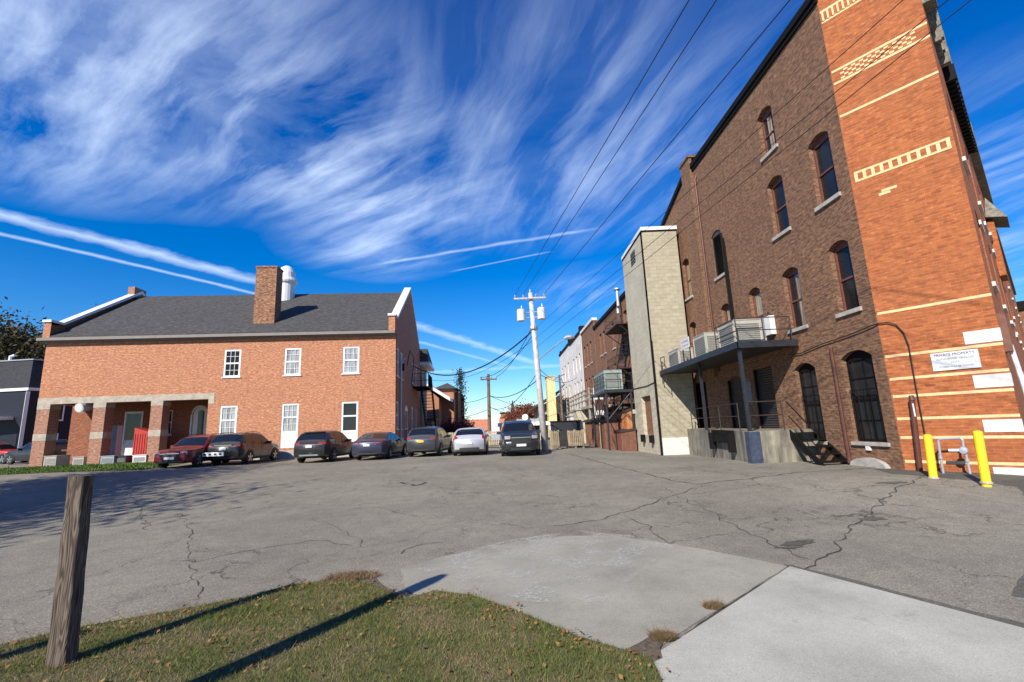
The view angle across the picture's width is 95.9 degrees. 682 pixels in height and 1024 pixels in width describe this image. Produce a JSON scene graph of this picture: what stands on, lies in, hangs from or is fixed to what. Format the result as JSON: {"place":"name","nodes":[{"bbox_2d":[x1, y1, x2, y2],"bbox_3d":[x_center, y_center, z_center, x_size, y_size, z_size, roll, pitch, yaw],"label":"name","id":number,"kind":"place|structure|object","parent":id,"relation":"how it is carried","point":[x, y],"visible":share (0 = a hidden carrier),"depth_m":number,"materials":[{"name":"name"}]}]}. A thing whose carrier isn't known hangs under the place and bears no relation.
{"place":"outdoors","nodes":[
{"label":"outdoors","id":0,"kind":"place"},
{"bbox_2d":[0,461,179,474],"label":"lawn strip grass","id":1,"kind":"structure","parent":0,"point":[78,467],"depth_m":24.11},
{"bbox_2d":[0,576,663,681],"bbox_3d":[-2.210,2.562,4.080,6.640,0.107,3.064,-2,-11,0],"label":"lawn grass","id":2,"kind":"structure","parent":0,"point":[279,609],"depth_m":3.90,"materials":[{"name":"plant"}]},
{"bbox_2d":[45,475,94,666],"bbox_3d":[-3.679,1.944,3.857,0.180,1.580,0.121,-2,-11,0],"label":"wooden post","id":3,"kind":"object","parent":2,"relation":"on","point":[64,633],"visible":0.93,"depth_m":3.83,"materials":[{"name":"brown wood"}]},
{"bbox_2d":[0,576,677,681],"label":"fallen leaves","id":4,"kind":"object","parent":2,"relation":"on","point":[450,655],"visible":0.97,"depth_m":4.03,"materials":[{"name":"plant"}]},
{"bbox_2d":[0,437,1023,649],"bbox_3d":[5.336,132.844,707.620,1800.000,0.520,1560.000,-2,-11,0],"label":"asphalt ground","id":5,"kind":"structure","parent":0,"point":[956,542],"depth_m":8.58,"materials":[{"name":"asphalt"}]},
{"bbox_2d":[0,442,27,463],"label":"parked suv","id":6,"kind":"object","parent":5,"relation":"on","point":[5,448],"visible":0.38,"depth_m":35.82,"materials":[{"name":"red paint"}]},
{"bbox_2d":[0,296,42,359],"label":"autumn tree","id":7,"kind":"object","parent":5,"relation":"on","point":[24,355],"visible":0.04,"depth_m":64.13,"materials":[{"name":"brown plant"}]},
{"bbox_2d":[0,307,46,360],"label":"autumn tree","id":8,"kind":"object","parent":5,"relation":"on","point":[31,352],"visible":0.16,"depth_m":61.38,"materials":[{"name":"green plant"}]},
{"bbox_2d":[4,439,67,464],"bbox_3d":[-34.785,8.152,34.069,4.610,1.662,2.220,-5,-11,12],"label":"parked suv","id":9,"kind":"object","parent":5,"relation":"on","point":[21,454],"visible":0.38,"depth_m":33.35,"materials":[{"name":"grey paint"}]},
{"bbox_2d":[0,354,72,461],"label":"black house","id":10,"kind":"structure","parent":5,"relation":"on","point":[20,381],"depth_m":40.34,"materials":[{"name":"black"}]},
{"bbox_2d":[43,455,70,465],"bbox_3d":[-28.103,7.409,28.531,0.753,0.680,1.050,-1,-11,-5],"label":"utility cabinet","id":11,"kind":"object","parent":5,"relation":"on","point":[57,460],"visible":0.93,"depth_m":28.18,"materials":[{"name":"metal"}]},
{"bbox_2d":[100,455,120,463],"bbox_3d":[-24.797,7.343,28.507,0.819,0.539,0.550,-1,-11,-5],"label":"utility cabinet","id":12,"kind":"object","parent":5,"relation":"on","point":[107,459],"visible":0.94,"depth_m":28.27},
{"bbox_2d":[110,426,122,454],"bbox_3d":[-25.602,6.676,29.797,0.430,2.384,0.440,-1,-11,-5],"label":"blue panel","id":13,"kind":"object","parent":5,"relation":"on","point":[116,440],"visible":0.61,"depth_m":29.73,"materials":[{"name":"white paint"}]},
{"bbox_2d":[115,455,131,462],"bbox_3d":[-24.169,7.374,28.705,0.744,0.501,0.550,-1,-11,-5],"label":"utility cabinet","id":14,"kind":"object","parent":5,"relation":"on","point":[124,459],"visible":0.92,"depth_m":28.50,"materials":[{"name":"grey metal"}]},
{"bbox_2d":[154,433,229,467],"bbox_3d":[-17.079,5.894,25.119,2.200,1.682,4.660,-2,-11,-4],"label":"parked suv","id":15,"kind":"object","parent":5,"relation":"on","point":[190,449],"visible":0.66,"depth_m":23.55,"materials":[{"name":"red paint"}]},
{"bbox_2d":[29,266,420,466],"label":"brick hall","id":16,"kind":"structure","parent":5,"relation":"on","point":[275,358],"depth_m":30.16,"materials":[{"name":"brick"}]},
{"bbox_2d":[75,403,93,412],"bbox_3d":[-26.752,4.112,28.963,0.584,0.752,0.955,-2,-11,0],"label":"globe lamp","id":17,"kind":"object","parent":16,"relation":"attached to","point":[81,407],"visible":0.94,"depth_m":28.62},
{"bbox_2d":[120,411,143,455],"bbox_3d":[-26.026,6.519,31.682,1.189,3.315,0.140,-1,-11,-5],"label":"door","id":18,"kind":"structure","parent":16,"relation":"in","point":[132,420],"depth_m":31.74,"materials":[{"name":"white paint"}]},
{"bbox_2d":[132,428,148,458],"bbox_3d":[-23.678,6.789,30.173,1.028,2.249,1.530,-1,-11,-5],"label":"red lean to","id":19,"kind":"object","parent":16,"relation":"on","point":[140,440],"visible":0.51,"depth_m":29.48,"materials":[{"name":"metal"}]},
{"bbox_2d":[189,405,207,435],"bbox_3d":[-21.746,6.276,32.071,1.144,3.598,0.150,-1,-11,-5],"label":"door","id":20,"kind":"structure","parent":16,"relation":"in","point":[198,426],"depth_m":32.20,"materials":[{"name":"green paint"}]},
{"bbox_2d":[219,406,237,433],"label":"window","id":21,"kind":"structure","parent":16,"relation":"in","point":[228,414],"depth_m":29.34,"materials":[{"name":"white paint"}]},
{"bbox_2d":[221,349,241,377],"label":"window","id":22,"kind":"structure","parent":16,"relation":"in","point":[232,359],"depth_m":30.00,"materials":[{"name":"white paint"}]},
{"bbox_2d":[280,403,298,447],"bbox_3d":[-14.219,5.419,29.589,1.030,2.780,0.090,-1,-11,-5],"label":"door","id":23,"kind":"structure","parent":16,"relation":"in","point":[289,425],"depth_m":29.58,"materials":[{"name":"white paint"}]},
{"bbox_2d":[282,348,300,375],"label":"window","id":24,"kind":"structure","parent":16,"relation":"in","point":[292,366],"depth_m":30.32,"materials":[{"name":"white paint"}]},
{"bbox_2d":[341,401,357,441],"bbox_3d":[-10.503,5.329,29.909,1.050,2.780,0.090,-1,-11,-5],"label":"door","id":25,"kind":"structure","parent":16,"relation":"in","point":[349,415],"depth_m":29.93,"materials":[{"name":"white paint"}]},
{"bbox_2d":[341,347,359,374],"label":"window","id":26,"kind":"structure","parent":16,"relation":"in","point":[350,354],"depth_m":30.63,"materials":[{"name":"white paint"}]},
{"bbox_2d":[412,373,436,426],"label":"fire escape","id":27,"kind":"object","parent":16,"relation":"attached to","point":[429,388],"visible":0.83,"depth_m":42.28,"materials":[{"name":"black paint"}]},
{"bbox_2d":[202,431,278,464],"bbox_3d":[-15.277,6.078,26.476,2.280,1.743,5.012,-2,-11,-1],"label":"parked suv","id":28,"kind":"object","parent":5,"relation":"on","point":[247,447],"visible":0.99,"depth_m":24.89,"materials":[{"name":"grey paint"}]},
{"bbox_2d":[294,430,353,462],"bbox_3d":[-10.439,5.917,26.256,2.260,1.678,4.610,-3,-11,3],"label":"parked suv","id":29,"kind":"object","parent":5,"relation":"on","point":[331,445],"visible":0.89,"depth_m":24.46,"materials":[{"name":"grey paint"}]},
{"bbox_2d":[317,573,399,594],"bbox_3d":[-1.617,2.818,5.285,1.577,0.001,0.690,-8,-12,28],"label":"gravel soil edge","id":30,"kind":"object","parent":5,"relation":"on","point":[379,584],"visible":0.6,"depth_m":5.50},
{"bbox_2d":[325,568,382,580],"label":"dry weeds","id":31,"kind":"object","parent":30,"relation":"on","point":[355,572],"visible":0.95,"depth_m":5.68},
{"bbox_2d":[352,432,406,459],"bbox_3d":[-7.558,6.013,26.846,2.240,1.478,4.939,-3,-11,3],"label":"parked sedan","id":32,"kind":"object","parent":5,"relation":"on","point":[386,444],"visible":1,"depth_m":25.04,"materials":[{"name":"grey paint"}]},
{"bbox_2d":[420,349,433,426],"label":"annex","id":33,"kind":"object","parent":5,"relation":"on","point":[425,362],"visible":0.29,"depth_m":45.26,"materials":[{"name":"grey brick"}]},
{"bbox_2d":[407,425,452,456],"bbox_3d":[-4.830,5.940,27.646,2.220,1.699,4.489,-3,-11,5],"label":"parked suv","id":34,"kind":"object","parent":5,"relation":"on","point":[424,440],"visible":1,"depth_m":25.80,"materials":[{"name":"grey paint"}]},
{"bbox_2d":[427,383,464,425],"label":"brick church","id":35,"kind":"structure","parent":5,"relation":"on","point":[446,406],"depth_m":56.46,"materials":[{"name":"brown brick"}]},
{"bbox_2d":[437,416,461,434],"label":"red shrub","id":36,"kind":"object","parent":5,"relation":"on","point":[448,428],"visible":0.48,"depth_m":45.70,"materials":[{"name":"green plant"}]},
{"bbox_2d":[452,367,468,420],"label":"spruce tree","id":37,"kind":"object","parent":5,"relation":"on","point":[460,385],"visible":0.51,"depth_m":61.79,"materials":[{"name":"green plant"}]},
{"bbox_2d":[446,416,477,432],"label":"red shrub","id":38,"kind":"object","parent":5,"relation":"on","point":[465,424],"visible":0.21,"depth_m":44.57,"materials":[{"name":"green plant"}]},
{"bbox_2d":[453,427,490,455],"bbox_3d":[-2.371,5.838,27.108,2.220,1.509,4.439,-2,-11,-2],"label":"parked hatchback","id":39,"kind":"object","parent":5,"relation":"on","point":[472,439],"visible":1,"depth_m":25.11,"materials":[{"name":"grey paint"}]},
{"bbox_2d":[468,418,504,434],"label":"orange roof building","id":40,"kind":"structure","parent":5,"relation":"on","point":[481,423],"depth_m":77.87,"materials":[{"name":"white paint"}]},
{"bbox_2d":[480,374,496,445],"bbox_3d":[-1.812,5.725,37.575,1.356,6.119,0.390,-2,-11,0],"label":"utility pole","id":41,"kind":"object","parent":5,"relation":"on","point":[488,379],"visible":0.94,"depth_m":37.63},
{"bbox_2d":[497,419,540,455],"bbox_3d":[0.343,5.219,25.222,2.330,1.823,4.860,-2,-11,-3],"label":"parked suv","id":42,"kind":"object","parent":5,"relation":"on","point":[520,435],"visible":1,"depth_m":23.23,"materials":[{"name":"grey paint"}]},
{"bbox_2d":[498,418,550,439],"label":"white building","id":43,"kind":"structure","parent":5,"relation":"on","point":[535,423],"depth_m":48.03,"materials":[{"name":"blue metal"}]},
{"bbox_2d":[513,402,536,420],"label":"russet tree","id":44,"kind":"object","parent":5,"relation":"on","point":[525,410],"visible":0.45,"depth_m":98.49,"materials":[{"name":"red plant"}]},
{"bbox_2d":[514,289,573,451],"bbox_3d":[2.060,1.700,26.835,3.524,10.072,0.949,-6,-11,20],"label":"utility pole","id":45,"kind":"object","parent":5,"relation":"on","point":[521,313],"visible":1,"depth_m":27.26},
{"bbox_2d":[414,332,531,375],"bbox_3d":[-3.522,1.491,33.617,0.081,1.792,15.816,6,-13,-38],"label":"power line","id":46,"kind":"object","parent":45,"relation":"attached to","point":[481,366],"visible":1,"depth_m":31.63,"materials":[{"name":"black metal"}]},
{"bbox_2d":[515,0,688,294],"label":"power line","id":47,"kind":"object","parent":45,"relation":"attached to","point":[616,123],"visible":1,"depth_m":12.68,"materials":[{"name":"rubber"}]},
{"bbox_2d":[523,0,716,294],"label":"power line","id":48,"kind":"object","parent":45,"relation":"attached to","point":[635,123],"visible":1,"depth_m":12.70,"materials":[{"name":"rubber"}]},
{"bbox_2d":[544,0,789,293],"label":"power line","id":49,"kind":"object","parent":45,"relation":"attached to","point":[686,123],"visible":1,"depth_m":12.54,"materials":[{"name":"rubber"}]},
{"bbox_2d":[537,0,902,326],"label":"power line","id":50,"kind":"object","parent":45,"relation":"attached to","point":[753,133],"visible":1,"depth_m":10.11,"materials":[{"name":"rubber"}]},
{"bbox_2d":[536,0,947,337],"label":"power line","id":51,"kind":"object","parent":45,"relation":"attached to","point":[779,138],"visible":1,"depth_m":9.59,"materials":[{"name":"rubber"}]},
{"bbox_2d":[537,0,970,346],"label":"power line","id":52,"kind":"object","parent":45,"relation":"attached to","point":[797,138],"visible":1,"depth_m":8.88,"materials":[{"name":"rubber"}]},
{"bbox_2d":[529,390,566,420],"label":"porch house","id":53,"kind":"structure","parent":5,"relation":"on","point":[536,413],"depth_m":65.26,"materials":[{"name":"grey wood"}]},
{"bbox_2d":[545,375,556,436],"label":"yellow chimney wall","id":54,"kind":"structure","parent":5,"relation":"on","point":[550,397],"depth_m":61.69,"materials":[{"name":"paint"}]},
{"bbox_2d":[554,374,566,420],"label":"service pole","id":55,"kind":"object","parent":5,"relation":"on","point":[561,404],"visible":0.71,"depth_m":49.61,"materials":[{"name":"brown wood"}]},
{"bbox_2d":[559,339,572,414],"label":"white brick building","id":56,"kind":"structure","parent":5,"relation":"on","point":[565,369],"depth_m":66.27,"materials":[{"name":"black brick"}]},
{"bbox_2d":[549,420,582,446],"bbox_3d":[3.685,6.404,30.950,2.150,2.130,1.250,-2,-11,0],"label":"dark enclosure","id":57,"kind":"object","parent":5,"relation":"on","point":[570,425],"visible":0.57,"depth_m":31.43,"materials":[{"name":"black metal"}]},
{"bbox_2d":[550,429,584,448],"bbox_3d":[3.500,6.368,29.018,2.426,1.612,0.160,3,-12,-25],"label":"picket fence","id":58,"kind":"object","parent":5,"relation":"on","point":[555,442],"visible":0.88,"depth_m":28.97,"materials":[{"name":"brown wood"}]},
{"bbox_2d":[568,326,584,408],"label":"white brick building","id":59,"kind":"structure","parent":5,"relation":"on","point":[576,358],"depth_m":56.46,"materials":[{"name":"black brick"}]},
{"bbox_2d":[572,408,588,442],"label":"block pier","id":60,"kind":"structure","parent":5,"relation":"on","point":[580,414],"depth_m":41.92,"materials":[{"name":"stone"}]},
{"bbox_2d":[580,317,597,405],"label":"narrow brick building","id":61,"kind":"structure","parent":5,"relation":"on","point":[588,351],"depth_m":48.83,"materials":[{"name":"brown brick"}]},
{"bbox_2d":[566,388,618,418],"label":"wooden balcony","id":62,"kind":"structure","parent":5,"relation":"on","point":[588,407],"depth_m":41.01,"materials":[{"name":"grey wood"}]},
{"bbox_2d":[401,536,786,648],"bbox_3d":[0.817,2.776,5.561,3.796,0.001,3.630,6,-13,-36],"label":"concrete apron","id":63,"kind":"object","parent":5,"relation":"on","point":[662,587],"visible":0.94,"depth_m":5.22,"materials":[{"name":"concrete"}]},
{"bbox_2d":[419,531,677,601],"bbox_3d":[0.618,2.904,6.237,2.566,0.001,3.076,-11,-13,38],"label":"worn white paint","id":64,"kind":"object","parent":63,"relation":"on","point":[527,573],"visible":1,"depth_m":6.05,"materials":[{"name":"grey"}]},
{"bbox_2d":[624,636,663,660],"bbox_3d":[1.125,2.396,3.625,0.572,0.001,0.283,6,-13,-38],"label":"gravel soil edge","id":65,"kind":"object","parent":63,"relation":"on","point":[649,646],"visible":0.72,"depth_m":3.60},
{"bbox_2d":[640,622,678,641],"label":"dry weeds","id":66,"kind":"object","parent":65,"relation":"on","point":[659,635],"visible":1,"depth_m":3.74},
{"bbox_2d":[689,593,724,609],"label":"dry weeds","id":67,"kind":"object","parent":63,"relation":"on","point":[712,604],"visible":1,"depth_m":4.33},
{"bbox_2d":[583,413,609,445],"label":"shed","id":68,"kind":"structure","parent":5,"relation":"on","point":[589,430],"depth_m":36.12,"materials":[{"name":"brown wood"}]},
{"bbox_2d":[591,419,621,449],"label":"brown shed","id":69,"kind":"structure","parent":5,"relation":"on","point":[615,424],"depth_m":29.95,"materials":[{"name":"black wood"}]},
{"bbox_2d":[589,373,634,449],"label":"steel platform","id":70,"kind":"structure","parent":5,"relation":"on","point":[605,394],"depth_m":29.10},
{"bbox_2d":[594,369,622,392],"bbox_3d":[6.365,2.750,30.769,1.136,1.330,3.636,-2,-11,0],"label":"ac unit","id":71,"kind":"object","parent":70,"relation":"on","point":[607,378],"visible":0.86,"depth_m":29.04,"materials":[{"name":"grey metal"}]},
{"bbox_2d":[592,288,634,412],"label":"umber building","id":72,"kind":"structure","parent":5,"relation":"on","point":[606,348],"depth_m":38.16,"materials":[{"name":"brick"}]},
{"bbox_2d":[603,310,634,447],"bbox_3d":[7.316,2.707,32.461,2.727,9.284,4.314,-2,-11,0],"label":"fire escape","id":73,"kind":"object","parent":72,"relation":"attached to","point":[619,328],"visible":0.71,"depth_m":32.76,"materials":[{"name":"black metal"}]},
{"bbox_2d":[609,407,634,428],"bbox_3d":[7.395,5.961,30.877,0.600,2.880,5.100,-2,-11,0],"label":"lean to","id":74,"kind":"object","parent":5,"relation":"on","point":[624,417],"visible":0.36,"depth_m":29.17,"materials":[{"name":"orange wood"}]},
{"bbox_2d":[613,428,636,450],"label":"shed","id":75,"kind":"structure","parent":5,"relation":"on","point":[625,439],"depth_m":27.87,"materials":[{"name":"wood"}]},
{"bbox_2d":[621,225,697,454],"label":"block tower","id":76,"kind":"structure","parent":5,"relation":"on","point":[657,327],"depth_m":24.90,"materials":[{"name":"brick"}]},
{"bbox_2d":[644,396,653,434],"bbox_3d":[7.793,4.150,25.794,0.100,2.150,1.850,-2,-11,0],"label":"door","id":77,"kind":"structure","parent":76,"relation":"in","point":[647,399],"depth_m":26.11,"materials":[{"name":"brown wood"}]},
{"bbox_2d":[686,582,764,633],"bbox_3d":[2.122,2.507,4.400,2.817,0.001,0.109,7,-14,-41],"label":"joint","id":78,"kind":"object","parent":5,"relation":"on","point":[713,614],"visible":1,"depth_m":4.29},
{"bbox_2d":[687,400,817,463],"bbox_3d":[8.823,3.950,19.238,2.155,2.467,8.580,-2,-11,0],"label":"loading dock","id":79,"kind":"object","parent":5,"relation":"on","point":[755,445],"visible":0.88,"depth_m":15.32,"materials":[{"name":"concrete"}]},
{"bbox_2d":[659,316,797,430],"bbox_3d":[8.720,1.807,19.621,2.120,3.826,8.490,-2,-11,0],"label":"steel canopy","id":80,"kind":"object","parent":79,"relation":"on","point":[739,351],"visible":1,"depth_m":16.99,"materials":[{"name":"metal"}]},
{"bbox_2d":[668,347,693,366],"bbox_3d":[8.155,0.827,22.365,0.706,0.880,1.436,-2,-11,0],"label":"ac unit","id":81,"kind":"object","parent":80,"relation":"on","point":[675,356],"visible":0.74,"depth_m":21.73,"materials":[{"name":"white metal"}]},
{"bbox_2d":[693,332,719,356],"bbox_3d":[8.189,0.181,19.230,0.786,1.000,1.236,-2,-11,0],"label":"ac unit","id":82,"kind":"object","parent":80,"relation":"on","point":[703,342],"visible":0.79,"depth_m":18.71,"materials":[{"name":"white metal"}]},
{"bbox_2d":[717,318,763,347],"bbox_3d":[8.262,-0.249,16.767,1.006,0.940,1.236,-2,-11,0],"label":"ac unit","id":83,"kind":"object","parent":80,"relation":"on","point":[742,324],"visible":0.66,"depth_m":16.21,"materials":[{"name":"white metal"}]},
{"bbox_2d":[786,402,849,465],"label":"metal steps","id":84,"kind":"structure","parent":5,"relation":"on","point":[818,436],"depth_m":14.17,"materials":[{"name":"black paint"}]},
{"bbox_2d":[660,0,1023,474],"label":"brick building","id":85,"kind":"structure","parent":5,"relation":"on","point":[855,237],"depth_m":13.49,"materials":[{"name":"brown brick"}]},
{"bbox_2d":[681,254,692,301],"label":"window","id":86,"kind":"structure","parent":85,"relation":"in","point":[685,256],"depth_m":25.03,"materials":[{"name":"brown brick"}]},
{"bbox_2d":[696,382,710,427],"bbox_3d":[9.825,3.269,23.548,0.080,2.300,1.500,-2,-11,-1],"label":"door","id":87,"kind":"structure","parent":85,"relation":"in","point":[699,399],"depth_m":23.84,"materials":[{"name":"black paint"}]},
{"bbox_2d":[720,298,730,321],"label":"window","id":88,"kind":"structure","parent":85,"relation":"in","point":[727,313],"depth_m":20.92,"materials":[{"name":"brown glass"}]},
{"bbox_2d":[728,376,746,427],"bbox_3d":[9.826,2.642,20.033,0.090,2.250,1.320,-2,-11,-1],"label":"roll door","id":89,"kind":"structure","parent":85,"relation":"in","point":[735,386],"depth_m":20.22,"materials":[{"name":"black paint"}]},
{"bbox_2d":[747,281,767,339],"bbox_3d":[9.725,-1.142,18.191,0.332,2.460,0.992,-2,-11,0],"label":"window","id":90,"kind":"structure","parent":85,"relation":"in","point":[756,294],"depth_m":18.39,"materials":[{"name":"brown glass"}]},
{"bbox_2d":[755,99,777,162],"bbox_3d":[9.512,-7.870,17.138,0.334,2.110,1.082,-2,-11,0],"label":"window","id":91,"kind":"structure","parent":85,"relation":"in","point":[768,128],"depth_m":17.26,"materials":[{"name":"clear glass"}]},
{"bbox_2d":[753,367,779,427],"bbox_3d":[9.864,2.196,17.832,0.090,2.320,1.370,-2,-11,-1],"label":"roll door","id":92,"kind":"structure","parent":85,"relation":"in","point":[763,378],"depth_m":17.97,"materials":[{"name":"black paint"}]},
{"bbox_2d":[764,312,776,335],"bbox_3d":[9.581,-0.660,17.180,0.205,0.875,0.355,-2,-11,0],"label":"electrical box","id":93,"kind":"object","parent":85,"relation":"attached to","point":[769,323],"visible":0.97,"depth_m":17.04,"materials":[{"name":"white metal"}]},
{"bbox_2d":[765,169,791,241],"bbox_3d":[9.629,-4.959,16.612,0.334,2.490,1.092,-2,-11,0],"label":"window","id":94,"kind":"structure","parent":85,"relation":"in","point":[778,195],"depth_m":16.75,"materials":[{"name":"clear glass"}]},
{"bbox_2d":[780,260,808,333],"bbox_3d":[9.767,-1.558,15.909,0.334,2.480,1.072,-2,-11,0],"label":"window","id":95,"kind":"structure","parent":85,"relation":"in","point":[795,295],"depth_m":16.04,"materials":[{"name":"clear glass"}]},
{"bbox_2d":[792,356,827,444],"bbox_3d":[9.902,1.918,15.280,0.300,2.890,1.242,-2,-11,-1],"label":"window","id":96,"kind":"structure","parent":85,"relation":"in","point":[807,374],"depth_m":15.40,"materials":[{"name":"glass"}]},
{"bbox_2d":[805,124,840,211],"bbox_3d":[9.670,-5.428,14.289,0.335,2.560,1.112,-2,-11,0],"label":"window","id":97,"kind":"structure","parent":85,"relation":"in","point":[822,153],"depth_m":14.40,"materials":[{"name":"black glass"}]},
{"bbox_2d":[825,232,861,317],"bbox_3d":[9.809,-1.991,13.590,0.332,2.480,0.992,-2,-11,0],"label":"window","id":98,"kind":"structure","parent":85,"relation":"in","point":[846,279],"depth_m":13.70,"materials":[{"name":"black glass"}]},
{"bbox_2d":[838,342,890,446],"bbox_3d":[9.942,1.457,13.027,0.300,2.910,1.342,-2,-11,-1],"label":"window","id":99,"kind":"structure","parent":85,"relation":"in","point":[868,415],"depth_m":13.10,"materials":[{"name":"glass"}]},
{"bbox_2d":[930,349,981,370],"bbox_3d":[10.676,0.465,11.135,0.021,0.440,0.850,6,-13,-38],"label":"wall sign","id":100,"kind":"object","parent":85,"relation":"attached to","point":[960,359],"visible":1,"depth_m":11.12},
{"bbox_2d":[805,475,924,568],"bbox_3d":[6.366,2.871,8.036,8.314,0.276,0.286,7,-14,-41],"label":"asphalt crack","id":101,"kind":"object","parent":5,"relation":"on","point":[840,549],"visible":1,"depth_m":7.12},
{"bbox_2d":[782,564,1023,627],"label":"rough asphalt strip","id":102,"kind":"object","parent":5,"relation":"on","point":[1007,621],"visible":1,"depth_m":4.32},
{"bbox_2d":[923,434,939,478],"bbox_3d":[9.337,2.614,10.313,0.228,1.041,0.200,-2,-11,0],"label":"bollard","id":103,"kind":"object","parent":5,"relation":"on","point":[930,456],"visible":0.9,"depth_m":10.28,"materials":[{"name":"metal"}]},
{"bbox_2d":[972,431,992,486],"bbox_3d":[9.539,2.394,9.382,0.221,1.131,0.200,-2,-11,0],"label":"bollard","id":104,"kind":"object","parent":5,"relation":"on","point":[982,459],"visible":0.94,"depth_m":9.34,"materials":[{"name":"metal"}]},
{"bbox_2d":[1016,301,1023,331],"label":"dark building","id":105,"kind":"structure","parent":5,"relation":"on","point":[1020,305],"depth_m":42.15,"materials":[{"name":"brick"}]},
{"bbox_2d":[0,0,1023,419],"label":"sky","id":106,"kind":"structure","parent":0,"point":[434,149],"materials":[{"name":"blue"}]},
{"bbox_2d":[654,566,1023,681],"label":"concrete sidewalk","id":107,"kind":"structure","parent":0,"point":[791,624],"depth_m":3.58,"materials":[{"name":"concrete"}]},
{"bbox_2d":[876,469,1023,596],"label":"dark asphalt apron","id":108,"kind":"object","parent":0,"point":[1018,481],"visible":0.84,"depth_m":10.07,"materials":[{"name":"asphalt"}]},
{"bbox_2d":[909,395,922,471],"bbox_3d":[10.008,2.357,11.427,0.145,2.015,0.253,8,-15,-44],"label":"standpipe","id":109,"kind":"object","parent":108,"relation":"on","point":[915,430],"visible":0.86,"depth_m":11.42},
{"bbox_2d":[937,437,971,473],"bbox_3d":[10.254,2.685,10.726,0.140,0.887,0.553,6,-13,-38],"label":"gas meter","id":110,"kind":"object","parent":108,"relation":"on","point":[963,449],"visible":0.98,"depth_m":10.68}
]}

